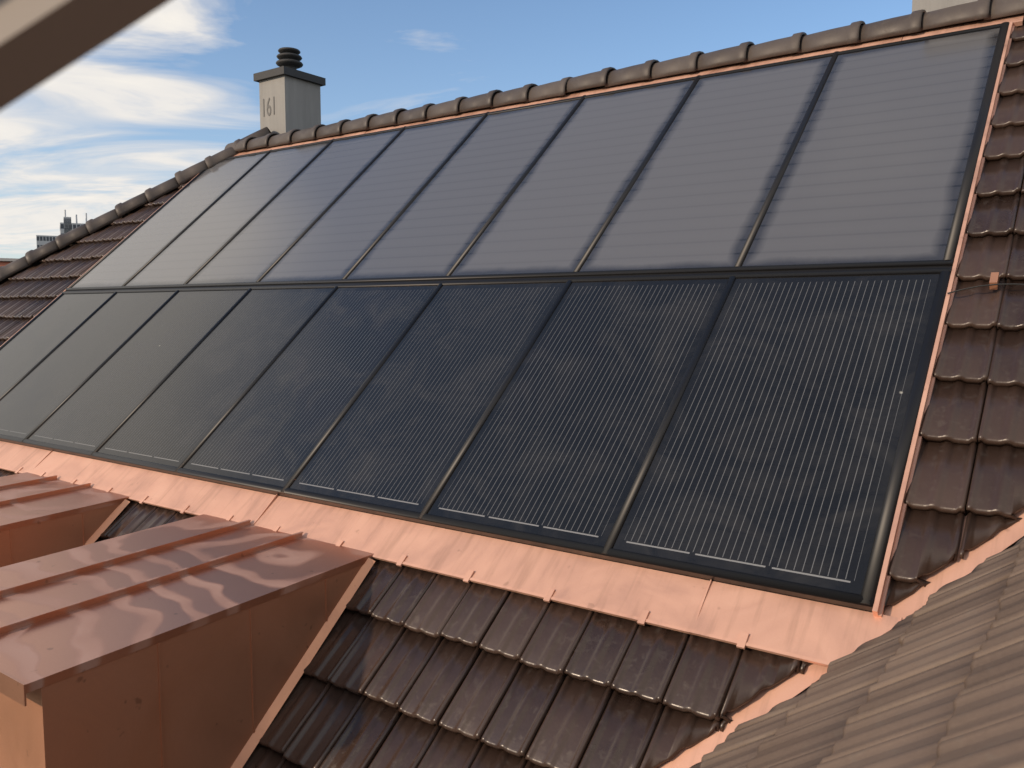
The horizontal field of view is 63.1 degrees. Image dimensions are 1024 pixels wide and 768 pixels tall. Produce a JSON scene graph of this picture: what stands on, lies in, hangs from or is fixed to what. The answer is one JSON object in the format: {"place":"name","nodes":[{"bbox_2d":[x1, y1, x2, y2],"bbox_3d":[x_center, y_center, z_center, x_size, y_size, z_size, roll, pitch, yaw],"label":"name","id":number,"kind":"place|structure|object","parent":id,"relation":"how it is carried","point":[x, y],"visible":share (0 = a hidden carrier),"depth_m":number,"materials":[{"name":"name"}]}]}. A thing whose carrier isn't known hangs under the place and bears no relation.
{"place":"outdoors","nodes":[
{"label":"outdoors","id":0,"kind":"place"},
{"bbox_2d":[0,258,17,266],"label":"neighbour house","id":1,"kind":"structure","parent":0,"point":[4,261],"depth_m":28.81,"materials":[{"name":"tile"}]},
{"bbox_2d":[0,0,170,110],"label":"roof beam","id":2,"kind":"structure","parent":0,"point":[42,41],"depth_m":0.28,"materials":[{"name":"brown wood"}]},
{"bbox_2d":[0,0,911,258],"label":"sky","id":3,"kind":"structure","parent":0,"point":[168,93],"materials":[{"name":"blue"}]},
{"label":"ground","id":4,"kind":"structure","parent":0,"visible":0},
{"bbox_2d":[36,210,86,247],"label":"distant buildings","id":5,"kind":"structure","parent":4,"relation":"on","point":[67,225],"depth_m":287.42,"materials":[{"name":"grey concrete"}]},
{"bbox_2d":[243,19,1023,696],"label":"house roof","id":6,"kind":"object","parent":4,"relation":"on","point":[771,57],"visible":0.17,"depth_m":5.50,"materials":[{"name":"black"}]},
{"bbox_2d":[0,472,130,566],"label":"dormer","id":7,"kind":"object","parent":6,"relation":"on","point":[40,516],"visible":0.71,"depth_m":4.94,"materials":[{"name":"orange metal"}]},
{"bbox_2d":[0,127,270,283],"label":"hip tiles","id":8,"kind":"object","parent":6,"relation":"on","point":[31,258],"visible":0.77,"depth_m":9.64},
{"bbox_2d":[0,514,374,767],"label":"dormer","id":9,"kind":"object","parent":6,"relation":"on","point":[195,641],"visible":0.98,"depth_m":3.32,"materials":[{"name":"orange metal"}]},
{"bbox_2d":[253,47,325,133],"bbox_3d":[-2.664,-2.902,10.071,0.550,2.216,0.630,4,6,35],"label":"chimney","id":10,"kind":"object","parent":6,"relation":"on","point":[289,95],"visible":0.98,"depth_m":9.85,"materials":[{"name":"concrete"},{"name":"metal"}]},
{"bbox_2d":[0,441,901,666],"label":"copper flashing","id":11,"kind":"object","parent":6,"relation":"on","point":[817,633],"visible":0.9,"depth_m":3.52,"materials":[{"name":"orange metal"}]},
{"bbox_2d":[0,22,1008,612],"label":"solar panel frames","id":12,"kind":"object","parent":6,"relation":"on","point":[866,598],"visible":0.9,"depth_m":4.57,"materials":[{"name":"black metal"}]},
{"bbox_2d":[0,274,938,594],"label":"solar panels","id":13,"kind":"object","parent":12,"relation":"in","point":[776,452],"visible":1,"depth_m":4.25,"materials":[{"name":"black glass"}]},
{"bbox_2d":[71,28,999,287],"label":"solar panels","id":14,"kind":"object","parent":12,"relation":"in","point":[875,169],"visible":0.97,"depth_m":5.64,"materials":[{"name":"grey glass"}]},
{"bbox_2d":[0,13,1023,616],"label":"metal flashing","id":15,"kind":"object","parent":6,"relation":"on","point":[912,461],"visible":0.68,"depth_m":4.75,"materials":[{"name":"orange metal"}]},
{"bbox_2d":[0,20,1023,767],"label":"roof tiles","id":16,"kind":"object","parent":6,"relation":"on","point":[412,668],"visible":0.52,"depth_m":3.24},
{"bbox_2d":[947,272,1023,293],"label":"cable with clip","id":17,"kind":"object","parent":16,"relation":"on","point":[993,284],"visible":1,"depth_m":3.62,"materials":[{"name":"black"}]},
{"bbox_2d":[225,0,1023,151],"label":"ridge tiles","id":18,"kind":"object","parent":6,"relation":"on","point":[862,31],"visible":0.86,"depth_m":6.48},
{"bbox_2d":[656,509,1023,767],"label":"valley flashing","id":19,"kind":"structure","parent":6,"relation":"on","point":[764,701],"depth_m":2.79,"materials":[{"name":"orange metal"}]},
{"bbox_2d":[690,537,1023,767],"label":"wing roof tiles","id":20,"kind":"structure","parent":6,"relation":"on","point":[936,680],"depth_m":1.91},
{"bbox_2d":[912,0,976,11],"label":"chimney","id":21,"kind":"object","parent":6,"relation":"on","point":[929,5],"depth_m":5.76,"materials":[{"name":"beige concrete"}]}
]}

